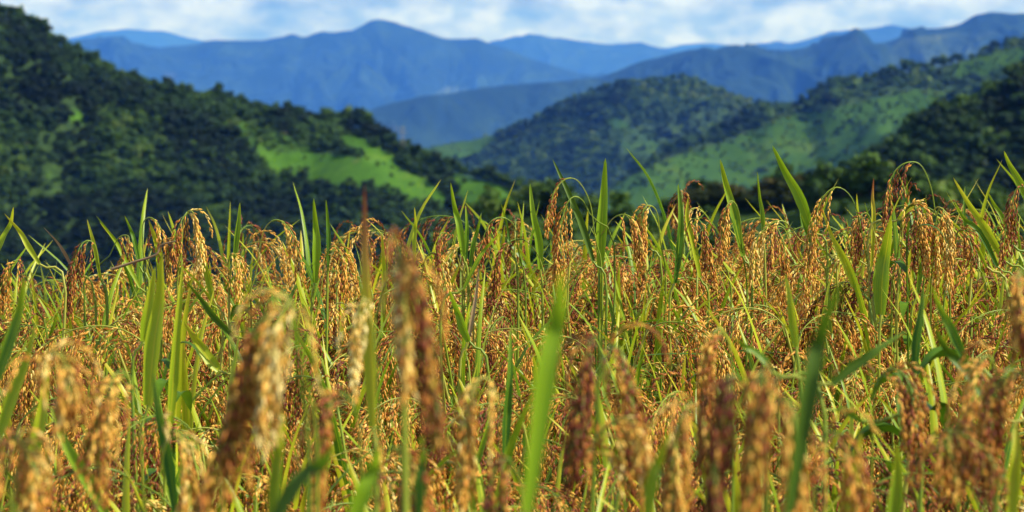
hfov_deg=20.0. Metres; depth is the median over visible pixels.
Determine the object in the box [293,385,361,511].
rice plant
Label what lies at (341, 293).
rice plant
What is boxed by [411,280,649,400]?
rice plant
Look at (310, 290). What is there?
rice plant
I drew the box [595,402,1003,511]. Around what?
rice plant
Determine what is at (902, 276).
rice plant
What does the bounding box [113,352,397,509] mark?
rice plant
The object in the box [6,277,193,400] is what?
rice plant
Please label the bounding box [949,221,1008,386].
rice plant
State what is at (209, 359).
rice plant
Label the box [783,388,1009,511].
rice plant
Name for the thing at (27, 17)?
tree
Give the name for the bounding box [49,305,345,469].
rice plant
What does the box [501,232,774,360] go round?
rice plant
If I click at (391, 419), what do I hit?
rice plant
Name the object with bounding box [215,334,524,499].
rice plant
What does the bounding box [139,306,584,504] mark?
rice plant
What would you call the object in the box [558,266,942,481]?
rice plant
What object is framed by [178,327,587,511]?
rice plant
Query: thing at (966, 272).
rice plant
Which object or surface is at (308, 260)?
rice plant
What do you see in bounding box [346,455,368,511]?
rice plant
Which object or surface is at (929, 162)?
tree
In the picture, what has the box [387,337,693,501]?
rice plant
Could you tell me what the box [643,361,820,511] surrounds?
rice plant
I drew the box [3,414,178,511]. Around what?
rice plant
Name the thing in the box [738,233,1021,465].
rice plant
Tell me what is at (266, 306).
rice plant
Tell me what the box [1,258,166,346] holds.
rice plant
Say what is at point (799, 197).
rice plant
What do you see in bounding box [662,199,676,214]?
bush
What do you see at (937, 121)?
forest
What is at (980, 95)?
tree
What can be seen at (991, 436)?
rice plant
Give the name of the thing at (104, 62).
tree
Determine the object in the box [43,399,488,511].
rice plant
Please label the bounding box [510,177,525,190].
tree
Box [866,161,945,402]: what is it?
rice plant
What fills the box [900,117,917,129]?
tree
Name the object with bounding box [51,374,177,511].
rice plant
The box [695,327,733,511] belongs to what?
rice plant
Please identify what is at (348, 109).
tree
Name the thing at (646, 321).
grass weed
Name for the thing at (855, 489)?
rice plant
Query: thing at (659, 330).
rice plant
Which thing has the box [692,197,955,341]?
rice plant
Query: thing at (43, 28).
tree
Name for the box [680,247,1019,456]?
rice plant
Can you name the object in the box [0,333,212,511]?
rice plant
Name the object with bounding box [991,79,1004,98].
tree
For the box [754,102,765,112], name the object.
tree
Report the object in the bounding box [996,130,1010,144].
tree
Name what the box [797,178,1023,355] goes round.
rice plant
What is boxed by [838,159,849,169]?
tree
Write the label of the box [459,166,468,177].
tree
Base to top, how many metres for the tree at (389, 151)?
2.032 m
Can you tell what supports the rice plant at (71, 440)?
on the ground
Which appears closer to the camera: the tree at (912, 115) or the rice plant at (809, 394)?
the rice plant at (809, 394)
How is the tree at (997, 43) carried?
on the pasture slope
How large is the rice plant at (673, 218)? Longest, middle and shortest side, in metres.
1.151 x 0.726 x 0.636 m
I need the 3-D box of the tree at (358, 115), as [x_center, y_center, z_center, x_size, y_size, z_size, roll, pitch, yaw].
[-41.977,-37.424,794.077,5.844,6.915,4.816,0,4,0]
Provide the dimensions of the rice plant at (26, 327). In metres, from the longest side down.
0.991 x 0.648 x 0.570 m
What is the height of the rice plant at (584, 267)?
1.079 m
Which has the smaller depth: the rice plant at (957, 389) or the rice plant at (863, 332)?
the rice plant at (957, 389)
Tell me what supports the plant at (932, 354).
on the ground
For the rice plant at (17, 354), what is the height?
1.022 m
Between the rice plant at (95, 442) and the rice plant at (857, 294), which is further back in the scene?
the rice plant at (857, 294)
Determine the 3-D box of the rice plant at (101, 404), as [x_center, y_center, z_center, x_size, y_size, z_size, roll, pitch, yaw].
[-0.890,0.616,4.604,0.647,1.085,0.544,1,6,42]
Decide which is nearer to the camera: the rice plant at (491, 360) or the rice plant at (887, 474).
the rice plant at (887, 474)
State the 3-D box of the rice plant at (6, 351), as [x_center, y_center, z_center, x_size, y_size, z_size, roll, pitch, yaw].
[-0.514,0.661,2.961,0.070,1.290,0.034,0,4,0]
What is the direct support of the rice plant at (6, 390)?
on the ground
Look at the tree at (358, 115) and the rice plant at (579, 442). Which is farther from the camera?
the tree at (358, 115)
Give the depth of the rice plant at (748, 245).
6.25 m
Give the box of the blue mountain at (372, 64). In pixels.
[61,19,607,113]
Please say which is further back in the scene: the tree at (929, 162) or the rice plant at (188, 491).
the tree at (929, 162)
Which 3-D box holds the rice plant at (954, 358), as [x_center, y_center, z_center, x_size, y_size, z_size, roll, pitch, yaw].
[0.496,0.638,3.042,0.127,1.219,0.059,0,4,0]
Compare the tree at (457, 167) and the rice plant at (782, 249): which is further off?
the tree at (457, 167)
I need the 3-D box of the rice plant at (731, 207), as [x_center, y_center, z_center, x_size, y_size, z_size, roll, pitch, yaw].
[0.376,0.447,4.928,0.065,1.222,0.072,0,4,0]
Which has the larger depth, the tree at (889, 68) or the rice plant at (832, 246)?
the tree at (889, 68)
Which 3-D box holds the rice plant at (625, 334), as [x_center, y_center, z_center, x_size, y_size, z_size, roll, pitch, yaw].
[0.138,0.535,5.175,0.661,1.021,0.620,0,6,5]
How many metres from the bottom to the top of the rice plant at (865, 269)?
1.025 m
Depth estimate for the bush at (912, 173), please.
226.44 m
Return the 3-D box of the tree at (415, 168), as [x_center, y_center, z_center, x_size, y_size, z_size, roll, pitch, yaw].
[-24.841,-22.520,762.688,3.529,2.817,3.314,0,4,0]
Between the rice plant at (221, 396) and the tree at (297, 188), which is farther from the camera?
the tree at (297, 188)
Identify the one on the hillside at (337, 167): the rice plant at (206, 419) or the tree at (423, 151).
the tree at (423, 151)
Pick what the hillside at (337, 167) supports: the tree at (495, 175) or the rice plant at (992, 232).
the tree at (495, 175)
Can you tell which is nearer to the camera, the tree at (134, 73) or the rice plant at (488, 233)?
the rice plant at (488, 233)
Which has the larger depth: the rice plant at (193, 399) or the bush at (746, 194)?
the bush at (746, 194)
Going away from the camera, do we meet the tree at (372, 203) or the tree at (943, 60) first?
the tree at (372, 203)
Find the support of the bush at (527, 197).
on the hedge bank
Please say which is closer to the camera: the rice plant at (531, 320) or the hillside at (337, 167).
the rice plant at (531, 320)
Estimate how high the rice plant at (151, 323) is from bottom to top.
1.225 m
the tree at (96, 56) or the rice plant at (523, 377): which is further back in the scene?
the tree at (96, 56)
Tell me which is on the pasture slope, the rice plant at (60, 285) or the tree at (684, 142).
the tree at (684, 142)
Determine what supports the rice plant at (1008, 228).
on the ground
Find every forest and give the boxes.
[0,3,581,288]
[421,72,796,194]
[581,34,1023,214]
[805,74,1023,201]
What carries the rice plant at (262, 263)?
on the ground
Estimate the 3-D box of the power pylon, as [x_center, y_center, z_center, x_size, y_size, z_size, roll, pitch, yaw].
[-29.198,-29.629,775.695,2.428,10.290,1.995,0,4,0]
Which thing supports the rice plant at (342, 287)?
on the ground
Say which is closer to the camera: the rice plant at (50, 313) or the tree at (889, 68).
the rice plant at (50, 313)
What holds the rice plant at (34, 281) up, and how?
on the ground
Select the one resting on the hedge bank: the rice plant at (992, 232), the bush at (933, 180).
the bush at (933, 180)
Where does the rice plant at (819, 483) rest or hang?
on the ground
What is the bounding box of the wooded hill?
[424,79,754,198]
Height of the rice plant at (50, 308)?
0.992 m
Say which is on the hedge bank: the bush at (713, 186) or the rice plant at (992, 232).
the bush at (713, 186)
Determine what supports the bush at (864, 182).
on the hedge bank
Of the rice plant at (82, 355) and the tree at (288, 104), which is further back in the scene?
the tree at (288, 104)
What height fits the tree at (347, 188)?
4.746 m
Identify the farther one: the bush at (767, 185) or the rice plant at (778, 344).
the bush at (767, 185)
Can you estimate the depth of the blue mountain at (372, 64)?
19559.37 m
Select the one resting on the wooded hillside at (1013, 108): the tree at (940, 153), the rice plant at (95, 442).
the tree at (940, 153)
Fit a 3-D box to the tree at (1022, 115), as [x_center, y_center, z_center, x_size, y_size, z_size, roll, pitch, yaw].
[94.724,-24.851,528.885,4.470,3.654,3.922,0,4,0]
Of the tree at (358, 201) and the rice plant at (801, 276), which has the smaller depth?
the rice plant at (801, 276)
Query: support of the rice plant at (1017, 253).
on the ground
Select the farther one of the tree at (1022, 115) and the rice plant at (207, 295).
the tree at (1022, 115)
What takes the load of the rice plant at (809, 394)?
on the ground
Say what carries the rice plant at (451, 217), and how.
on the ground
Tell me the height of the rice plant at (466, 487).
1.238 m
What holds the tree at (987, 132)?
on the wooded hillside at (1013, 108)
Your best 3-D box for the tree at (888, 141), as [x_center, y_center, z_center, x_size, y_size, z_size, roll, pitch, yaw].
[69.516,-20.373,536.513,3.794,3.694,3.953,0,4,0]
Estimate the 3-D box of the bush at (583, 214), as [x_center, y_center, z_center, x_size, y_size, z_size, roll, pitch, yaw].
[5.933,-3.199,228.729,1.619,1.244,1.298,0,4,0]
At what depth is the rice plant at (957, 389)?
4.40 m
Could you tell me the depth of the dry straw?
4.85 m
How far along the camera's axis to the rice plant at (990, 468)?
2.28 m
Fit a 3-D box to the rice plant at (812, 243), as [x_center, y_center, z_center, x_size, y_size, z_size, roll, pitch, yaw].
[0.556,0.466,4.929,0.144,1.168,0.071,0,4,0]
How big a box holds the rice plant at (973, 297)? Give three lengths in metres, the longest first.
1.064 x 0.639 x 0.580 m
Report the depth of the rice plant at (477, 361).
4.53 m
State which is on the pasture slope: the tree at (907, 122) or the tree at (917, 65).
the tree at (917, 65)
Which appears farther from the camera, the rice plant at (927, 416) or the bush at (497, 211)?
the bush at (497, 211)
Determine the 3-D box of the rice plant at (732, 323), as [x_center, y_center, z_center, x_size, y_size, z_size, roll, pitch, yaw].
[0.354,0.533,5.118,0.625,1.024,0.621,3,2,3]
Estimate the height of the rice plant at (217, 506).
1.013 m
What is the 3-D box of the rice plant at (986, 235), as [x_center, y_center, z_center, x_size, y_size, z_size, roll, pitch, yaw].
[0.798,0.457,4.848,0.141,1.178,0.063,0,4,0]
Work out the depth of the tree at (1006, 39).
2178.12 m
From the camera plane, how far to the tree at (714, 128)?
2053.32 m
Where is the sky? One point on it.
(657, 23)
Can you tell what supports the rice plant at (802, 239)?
on the ground
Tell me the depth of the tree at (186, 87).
807.32 m
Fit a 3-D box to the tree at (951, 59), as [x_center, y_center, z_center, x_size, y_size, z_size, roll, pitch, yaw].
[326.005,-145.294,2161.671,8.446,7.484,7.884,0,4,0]
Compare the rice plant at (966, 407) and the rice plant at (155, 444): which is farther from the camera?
the rice plant at (155, 444)
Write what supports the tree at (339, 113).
on the hillside at (337, 167)
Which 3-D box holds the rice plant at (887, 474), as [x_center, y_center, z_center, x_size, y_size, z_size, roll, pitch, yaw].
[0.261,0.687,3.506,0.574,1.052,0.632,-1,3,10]
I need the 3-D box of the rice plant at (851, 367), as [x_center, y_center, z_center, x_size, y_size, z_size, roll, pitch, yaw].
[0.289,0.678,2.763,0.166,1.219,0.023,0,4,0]
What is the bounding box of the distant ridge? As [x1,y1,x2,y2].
[488,25,910,74]
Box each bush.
[478,221,497,237]
[487,208,506,226]
[499,197,529,214]
[500,207,524,216]
[514,192,542,210]
[533,177,571,202]
[533,180,550,212]
[552,184,593,209]
[552,197,567,213]
[581,208,596,218]
[607,211,623,225]
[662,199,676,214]
[683,188,721,213]
[700,180,730,202]
[713,183,743,204]
[734,189,754,208]
[751,176,790,205]
[769,185,793,207]
[772,174,805,202]
[781,180,805,202]
[800,171,830,196]
[812,157,840,193]
[827,167,860,196]
[844,166,878,195]
[846,151,887,193]
[875,164,928,192]
[876,167,894,191]
[908,174,932,186]
[908,178,943,197]
[944,175,967,188]
[967,180,982,195]
[971,189,1000,205]
[982,183,1012,196]
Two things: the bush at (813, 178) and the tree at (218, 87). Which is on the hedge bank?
the bush at (813, 178)
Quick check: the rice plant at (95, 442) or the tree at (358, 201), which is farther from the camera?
the tree at (358, 201)
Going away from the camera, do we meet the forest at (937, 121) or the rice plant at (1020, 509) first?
the rice plant at (1020, 509)
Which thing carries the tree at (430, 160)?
on the hillside at (337, 167)
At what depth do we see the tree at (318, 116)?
804.32 m
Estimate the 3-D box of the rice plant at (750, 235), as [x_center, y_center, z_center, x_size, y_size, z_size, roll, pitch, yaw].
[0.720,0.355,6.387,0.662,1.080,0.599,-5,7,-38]
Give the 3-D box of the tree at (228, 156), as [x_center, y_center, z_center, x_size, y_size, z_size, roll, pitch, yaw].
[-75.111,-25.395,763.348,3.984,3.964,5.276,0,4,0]
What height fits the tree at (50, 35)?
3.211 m
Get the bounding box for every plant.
[0,188,254,350]
[0,207,66,485]
[0,244,100,326]
[0,248,38,418]
[0,262,199,447]
[0,276,36,439]
[0,278,295,509]
[0,283,300,441]
[0,296,233,403]
[0,313,168,422]
[0,314,112,370]
[0,325,62,478]
[0,330,40,434]
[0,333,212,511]
[0,339,102,511]
[0,365,179,510]
[0,369,245,507]
[0,394,159,511]
[0,420,110,499]
[0,465,341,511]
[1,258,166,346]
[1,312,42,339]
[1,366,31,433]
[1,377,264,511]
[2,294,119,510]
[3,267,132,344]
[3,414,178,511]
[4,265,194,358]
[4,410,346,511]
[5,244,76,326]
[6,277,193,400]
[7,267,141,370]
[9,300,92,355]
[10,273,428,511]
[11,284,477,511]
[11,457,57,511]
[12,329,235,402]
[15,310,167,468]
[19,349,48,511]
[27,286,283,408]
[28,435,166,511]
[35,289,283,406]
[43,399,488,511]
[45,220,108,394]
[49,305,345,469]
[49,425,290,511]
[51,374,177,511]
[61,204,307,355]
[68,345,293,470]
[68,371,411,511]
[74,371,145,511]
[74,395,340,511]
[83,217,159,413]
[83,262,390,425]
[84,217,334,351]
[89,329,487,511]
[108,255,351,398]
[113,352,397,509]
[123,278,345,372]
[126,262,474,468]
[127,263,348,371]
[131,257,182,510]
[139,183,424,354]
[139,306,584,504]
[142,217,172,426]
[160,408,214,511]
[163,231,466,424]
[164,261,422,369]
[169,208,223,428]
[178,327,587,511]
[184,279,269,511]
[191,289,323,511]
[192,269,350,345]
[195,285,395,407]
[206,343,550,499]
[213,204,250,379]
[215,285,393,352]
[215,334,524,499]
[244,245,417,348]
[248,219,305,426]
[258,306,577,505]
[273,181,486,353]
[273,446,379,511]
[280,233,539,399]
[281,242,577,445]
[283,337,609,511]
[286,252,498,375]
[291,331,673,511]
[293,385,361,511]
[304,234,536,331]
[311,199,357,408]
[318,191,640,336]
[318,267,741,476]
[322,396,571,511]
[330,329,618,495]
[331,263,570,395]
[333,239,610,383]
[334,219,534,342]
[336,185,380,511]
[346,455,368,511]
[370,336,782,511]
[371,222,625,326]
[375,441,434,511]
[377,226,448,511]
[379,259,614,436]
[381,181,627,323]
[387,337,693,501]
[403,213,607,342]
[410,207,451,346]
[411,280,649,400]
[417,271,743,429]
[425,394,614,511]
[428,203,711,343]
[435,185,480,387]
[435,378,784,511]
[435,435,702,511]
[439,233,500,505]
[447,262,675,382]
[447,376,503,511]
[449,327,512,511]
[449,346,820,511]
[451,215,671,375]
[453,306,725,446]
[458,229,764,415]
[475,340,833,508]
[477,204,526,380]
[481,454,522,511]
[483,280,841,472]
[485,184,563,387]
[486,234,732,382]
[492,347,781,504]
[493,316,879,511]
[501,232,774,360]
[512,275,793,442]
[515,484,701,511]
[522,270,564,511]
[524,221,796,388]
[527,206,720,323]
[544,160,615,379]
[544,217,810,375]
[551,332,658,511]
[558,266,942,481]
[558,276,871,416]
[559,211,820,407]
[565,265,696,370]
[566,149,784,313]
[566,158,646,386]
[584,377,953,511]
[590,411,943,511]
[593,322,669,511]
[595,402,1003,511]
[625,241,888,347]
[626,303,930,511]
[628,258,799,338]
[631,204,666,382]
[634,392,707,511]
[637,228,851,315]
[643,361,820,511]
[647,242,942,384]
[651,307,902,460]
[652,201,891,317]
[667,341,930,485]
[668,185,717,402]
[674,270,920,400]
[677,295,956,442]
[677,402,783,511]
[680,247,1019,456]
[681,477,943,511]
[684,206,731,336]
[684,274,1023,511]
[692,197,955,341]
[692,318,1023,507]
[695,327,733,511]
[701,262,1017,441]
[704,178,966,309]
[706,198,904,348]
[717,160,752,376]
[723,397,1022,511]
[733,331,906,511]
[735,292,926,383]
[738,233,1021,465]
[740,289,1023,509]
[743,191,1023,390]
[744,182,1014,375]
[749,145,838,432]
[757,172,810,356]
[762,206,1018,294]
[767,215,1012,429]
[771,293,1023,481]
[774,216,995,323]
[777,258,1013,391]
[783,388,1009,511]
[785,274,923,511]
[785,279,842,511]
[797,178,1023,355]
[800,183,1022,362]
[800,187,872,392]
[812,408,879,511]
[824,238,1009,431]
[826,354,939,511]
[828,397,1023,511]
[833,245,1022,387]
[845,161,1023,327]
[847,417,1009,511]
[849,179,895,385]
[850,346,978,511]
[851,205,1023,321]
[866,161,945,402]
[872,217,891,419]
[875,394,987,511]
[876,343,1023,460]
[878,435,1023,511]
[882,256,1023,383]
[889,224,946,368]
[890,182,934,444]
[908,212,1003,301]
[909,259,1023,429]
[922,189,971,436]
[923,375,1023,511]
[924,380,977,439]
[929,222,1023,371]
[932,286,1023,511]
[933,269,1023,511]
[940,481,1023,511]
[941,184,1023,273]
[942,195,1023,304]
[945,246,1023,329]
[945,339,998,511]
[947,391,1023,465]
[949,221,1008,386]
[953,266,1023,378]
[954,179,1023,274]
[973,161,1023,288]
[998,151,1023,273]
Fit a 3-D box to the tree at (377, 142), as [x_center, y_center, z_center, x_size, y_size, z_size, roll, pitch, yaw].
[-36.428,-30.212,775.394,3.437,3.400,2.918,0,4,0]
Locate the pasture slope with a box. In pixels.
[581,44,1023,212]
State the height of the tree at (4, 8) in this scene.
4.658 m
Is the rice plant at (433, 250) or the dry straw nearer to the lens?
the dry straw
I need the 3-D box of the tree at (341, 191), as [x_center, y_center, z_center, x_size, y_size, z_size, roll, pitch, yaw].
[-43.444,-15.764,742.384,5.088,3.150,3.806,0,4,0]
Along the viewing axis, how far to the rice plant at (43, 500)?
2.30 m
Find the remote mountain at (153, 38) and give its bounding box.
[68,29,743,50]
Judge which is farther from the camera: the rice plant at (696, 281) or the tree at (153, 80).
the tree at (153, 80)
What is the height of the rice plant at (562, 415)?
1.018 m
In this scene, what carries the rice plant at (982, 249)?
on the ground
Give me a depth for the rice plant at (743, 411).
4.63 m
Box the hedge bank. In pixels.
[4,189,1023,346]
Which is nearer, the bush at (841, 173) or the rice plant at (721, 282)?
the rice plant at (721, 282)
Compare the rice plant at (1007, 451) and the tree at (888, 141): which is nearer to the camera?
the rice plant at (1007, 451)
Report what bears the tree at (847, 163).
on the wooded hillside at (1013, 108)
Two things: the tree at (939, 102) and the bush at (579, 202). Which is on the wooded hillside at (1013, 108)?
the tree at (939, 102)
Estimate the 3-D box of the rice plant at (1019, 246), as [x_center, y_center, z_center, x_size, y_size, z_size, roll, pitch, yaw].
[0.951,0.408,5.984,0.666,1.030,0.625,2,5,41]
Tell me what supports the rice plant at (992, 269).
on the ground
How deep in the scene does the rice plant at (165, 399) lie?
4.47 m
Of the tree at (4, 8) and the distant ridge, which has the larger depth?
the distant ridge
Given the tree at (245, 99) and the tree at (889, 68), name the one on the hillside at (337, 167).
the tree at (245, 99)
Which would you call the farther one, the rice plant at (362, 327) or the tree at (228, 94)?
the tree at (228, 94)
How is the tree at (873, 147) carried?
on the wooded hillside at (1013, 108)
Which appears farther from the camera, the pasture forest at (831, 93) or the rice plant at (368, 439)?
the pasture forest at (831, 93)
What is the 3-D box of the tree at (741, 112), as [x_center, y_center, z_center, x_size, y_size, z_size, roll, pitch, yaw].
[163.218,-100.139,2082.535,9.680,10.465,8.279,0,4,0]
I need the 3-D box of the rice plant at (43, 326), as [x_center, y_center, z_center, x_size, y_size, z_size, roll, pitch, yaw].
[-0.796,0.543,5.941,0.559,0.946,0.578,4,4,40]
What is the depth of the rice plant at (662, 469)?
4.07 m
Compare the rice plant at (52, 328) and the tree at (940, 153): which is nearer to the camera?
the rice plant at (52, 328)
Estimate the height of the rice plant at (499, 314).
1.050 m
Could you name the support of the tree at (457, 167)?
on the hillside at (337, 167)
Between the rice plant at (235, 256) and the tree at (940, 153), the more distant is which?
the tree at (940, 153)
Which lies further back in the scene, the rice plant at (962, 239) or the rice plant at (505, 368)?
the rice plant at (962, 239)
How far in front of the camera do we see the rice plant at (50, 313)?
5.87 m
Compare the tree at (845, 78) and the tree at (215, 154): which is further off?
the tree at (845, 78)
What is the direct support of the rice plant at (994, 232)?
on the ground
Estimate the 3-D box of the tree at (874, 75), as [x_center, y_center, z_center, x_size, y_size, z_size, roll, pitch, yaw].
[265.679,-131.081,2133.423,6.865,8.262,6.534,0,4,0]
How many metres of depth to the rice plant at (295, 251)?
4.87 m
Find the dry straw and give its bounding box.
[111,240,175,270]
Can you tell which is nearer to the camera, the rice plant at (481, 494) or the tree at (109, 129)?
the rice plant at (481, 494)
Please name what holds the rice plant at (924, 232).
on the ground
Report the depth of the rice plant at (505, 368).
4.64 m
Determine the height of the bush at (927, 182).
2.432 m
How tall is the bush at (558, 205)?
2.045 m
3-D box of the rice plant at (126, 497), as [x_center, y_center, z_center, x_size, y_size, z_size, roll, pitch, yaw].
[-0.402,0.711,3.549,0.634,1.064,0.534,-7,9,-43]
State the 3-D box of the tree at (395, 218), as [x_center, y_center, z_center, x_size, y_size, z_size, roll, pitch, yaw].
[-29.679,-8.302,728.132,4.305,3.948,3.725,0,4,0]
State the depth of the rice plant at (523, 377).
4.51 m
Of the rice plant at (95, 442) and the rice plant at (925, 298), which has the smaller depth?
the rice plant at (95, 442)
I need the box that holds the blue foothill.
[355,12,1023,147]
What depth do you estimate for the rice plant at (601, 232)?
5.05 m
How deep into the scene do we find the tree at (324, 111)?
803.40 m
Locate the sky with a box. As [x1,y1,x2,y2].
[0,0,1023,47]
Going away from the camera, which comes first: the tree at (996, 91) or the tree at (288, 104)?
the tree at (996, 91)
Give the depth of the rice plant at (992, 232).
6.35 m
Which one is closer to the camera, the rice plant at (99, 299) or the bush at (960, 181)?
the rice plant at (99, 299)
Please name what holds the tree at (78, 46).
on the hillside at (337, 167)
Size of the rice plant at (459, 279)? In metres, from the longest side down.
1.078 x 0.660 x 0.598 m
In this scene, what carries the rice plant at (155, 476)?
on the ground
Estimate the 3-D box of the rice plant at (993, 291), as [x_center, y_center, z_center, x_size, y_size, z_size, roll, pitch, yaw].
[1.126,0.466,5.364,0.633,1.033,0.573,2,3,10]
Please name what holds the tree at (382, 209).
on the hillside at (337, 167)
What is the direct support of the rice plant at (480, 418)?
on the ground
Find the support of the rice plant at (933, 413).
on the ground
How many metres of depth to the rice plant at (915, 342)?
3.43 m
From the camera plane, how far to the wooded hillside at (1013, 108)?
527.26 m
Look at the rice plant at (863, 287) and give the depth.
5.11 m
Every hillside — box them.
[0,20,515,288]
[881,89,1023,201]
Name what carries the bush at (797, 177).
on the hedge bank
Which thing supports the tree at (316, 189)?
on the hillside at (337, 167)
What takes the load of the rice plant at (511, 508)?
on the ground
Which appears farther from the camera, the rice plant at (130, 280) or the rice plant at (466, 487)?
the rice plant at (130, 280)
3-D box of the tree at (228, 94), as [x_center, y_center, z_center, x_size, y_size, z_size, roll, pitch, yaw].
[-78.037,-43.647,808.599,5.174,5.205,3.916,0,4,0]
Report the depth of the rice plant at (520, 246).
6.14 m
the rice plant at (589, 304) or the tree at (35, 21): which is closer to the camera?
the rice plant at (589, 304)
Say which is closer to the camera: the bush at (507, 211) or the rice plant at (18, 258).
the rice plant at (18, 258)
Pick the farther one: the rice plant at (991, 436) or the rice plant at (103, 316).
the rice plant at (103, 316)
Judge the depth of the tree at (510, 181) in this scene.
746.12 m
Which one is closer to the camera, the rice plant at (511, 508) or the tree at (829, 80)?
the rice plant at (511, 508)
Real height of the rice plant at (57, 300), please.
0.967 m
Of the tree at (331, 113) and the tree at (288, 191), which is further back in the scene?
the tree at (331, 113)
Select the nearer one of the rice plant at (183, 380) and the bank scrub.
the rice plant at (183, 380)
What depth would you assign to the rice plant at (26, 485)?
2.18 m
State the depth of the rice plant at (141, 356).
4.88 m
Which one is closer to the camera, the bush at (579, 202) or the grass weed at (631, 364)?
the grass weed at (631, 364)
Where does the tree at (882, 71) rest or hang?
on the pasture slope
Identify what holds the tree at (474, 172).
on the hillside at (337, 167)
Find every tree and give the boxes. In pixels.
[0,4,12,12]
[7,5,18,19]
[15,4,26,19]
[24,14,37,23]
[29,16,47,27]
[37,18,53,32]
[46,32,55,41]
[73,41,83,52]
[84,50,101,64]
[99,60,109,66]
[104,127,114,135]
[106,62,118,73]
[127,130,138,136]
[129,69,140,80]
[147,78,158,83]
[157,136,166,147]
[180,84,193,92]
[188,83,196,93]
[210,151,220,158]
[213,81,224,97]
[224,90,236,101]
[225,152,232,162]
[237,93,248,106]
[269,101,280,109]
[282,188,296,195]
[283,100,294,110]
[288,106,301,114]
[294,106,307,115]
[295,186,302,192]
[312,185,320,193]
[314,107,333,120]
[320,106,332,119]
[326,111,338,118]
[332,189,350,196]
[336,109,347,117]
[341,105,352,119]
[342,180,352,194]
[348,107,367,125]
[353,197,362,204]
[361,111,375,123]
[362,197,377,211]
[366,137,373,142]
[369,137,381,147]
[372,207,385,213]
[385,149,393,155]
[389,215,401,224]
[395,153,403,162]
[398,221,411,229]
[400,155,410,165]
[411,165,420,171]
[416,167,431,173]
[419,148,430,156]
[426,154,436,164]
[451,162,461,173]
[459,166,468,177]
[468,168,482,179]
[492,171,498,183]
[497,173,510,185]
[506,178,514,189]
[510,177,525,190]
[642,158,651,164]
[651,152,659,162]
[659,141,674,152]
[673,135,689,148]
[695,133,706,139]
[709,122,722,134]
[733,109,745,117]
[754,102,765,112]
[773,100,779,106]
[797,93,806,104]
[806,88,815,94]
[816,81,825,91]
[825,76,833,88]
[832,75,843,82]
[837,159,853,170]
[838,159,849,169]
[842,76,847,83]
[848,73,859,80]
[861,71,869,81]
[866,144,879,152]
[870,72,877,78]
[878,67,885,76]
[881,136,897,147]
[886,63,895,72]
[900,58,914,71]
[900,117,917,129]
[905,110,918,124]
[913,63,921,69]
[919,154,937,174]
[927,147,951,162]
[931,96,951,112]
[938,54,947,66]
[943,152,953,161]
[947,56,954,64]
[947,94,966,106]
[951,52,962,62]
[966,92,984,107]
[975,78,993,96]
[981,127,999,143]
[987,84,1005,97]
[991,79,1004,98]
[994,41,1001,46]
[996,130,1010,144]
[1000,62,1023,76]
[1003,36,1011,43]
[1007,67,1022,76]
[1019,110,1023,122]
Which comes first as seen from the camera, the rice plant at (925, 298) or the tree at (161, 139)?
the rice plant at (925, 298)
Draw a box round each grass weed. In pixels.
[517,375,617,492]
[553,319,739,447]
[562,336,719,426]
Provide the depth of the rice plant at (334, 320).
6.03 m
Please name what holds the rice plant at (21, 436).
on the ground
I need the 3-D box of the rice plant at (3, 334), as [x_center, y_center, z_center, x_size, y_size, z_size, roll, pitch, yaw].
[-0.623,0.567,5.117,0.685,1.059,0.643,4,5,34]
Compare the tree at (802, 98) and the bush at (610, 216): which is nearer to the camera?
the bush at (610, 216)
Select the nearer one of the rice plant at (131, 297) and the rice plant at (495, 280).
the rice plant at (495, 280)
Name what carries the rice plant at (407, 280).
on the ground
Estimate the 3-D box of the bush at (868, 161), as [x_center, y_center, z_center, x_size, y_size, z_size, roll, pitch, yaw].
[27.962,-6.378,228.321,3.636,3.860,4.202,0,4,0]
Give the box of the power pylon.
[399,126,405,152]
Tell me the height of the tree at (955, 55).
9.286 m
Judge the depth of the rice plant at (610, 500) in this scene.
3.65 m
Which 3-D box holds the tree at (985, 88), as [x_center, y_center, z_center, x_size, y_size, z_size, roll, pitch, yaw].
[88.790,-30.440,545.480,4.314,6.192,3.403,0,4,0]
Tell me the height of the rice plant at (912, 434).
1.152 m
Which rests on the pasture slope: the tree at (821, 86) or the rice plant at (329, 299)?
the tree at (821, 86)
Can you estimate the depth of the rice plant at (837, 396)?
5.01 m
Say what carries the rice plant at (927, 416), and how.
on the ground
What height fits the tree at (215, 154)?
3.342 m
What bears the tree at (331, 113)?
on the hillside at (337, 167)
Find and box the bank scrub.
[426,153,1023,288]
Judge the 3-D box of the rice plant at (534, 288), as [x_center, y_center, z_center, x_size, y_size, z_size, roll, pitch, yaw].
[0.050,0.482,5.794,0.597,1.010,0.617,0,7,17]
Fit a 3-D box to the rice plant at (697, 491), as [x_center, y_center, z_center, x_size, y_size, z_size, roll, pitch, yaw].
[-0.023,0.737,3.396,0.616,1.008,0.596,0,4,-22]
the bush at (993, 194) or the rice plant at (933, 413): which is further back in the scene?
the bush at (993, 194)
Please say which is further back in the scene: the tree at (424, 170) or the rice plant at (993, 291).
the tree at (424, 170)
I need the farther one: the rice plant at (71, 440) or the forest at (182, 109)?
the forest at (182, 109)
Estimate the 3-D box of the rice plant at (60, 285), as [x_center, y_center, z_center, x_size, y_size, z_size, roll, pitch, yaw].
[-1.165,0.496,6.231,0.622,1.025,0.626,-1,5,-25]
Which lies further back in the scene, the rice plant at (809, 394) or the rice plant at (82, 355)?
the rice plant at (82, 355)

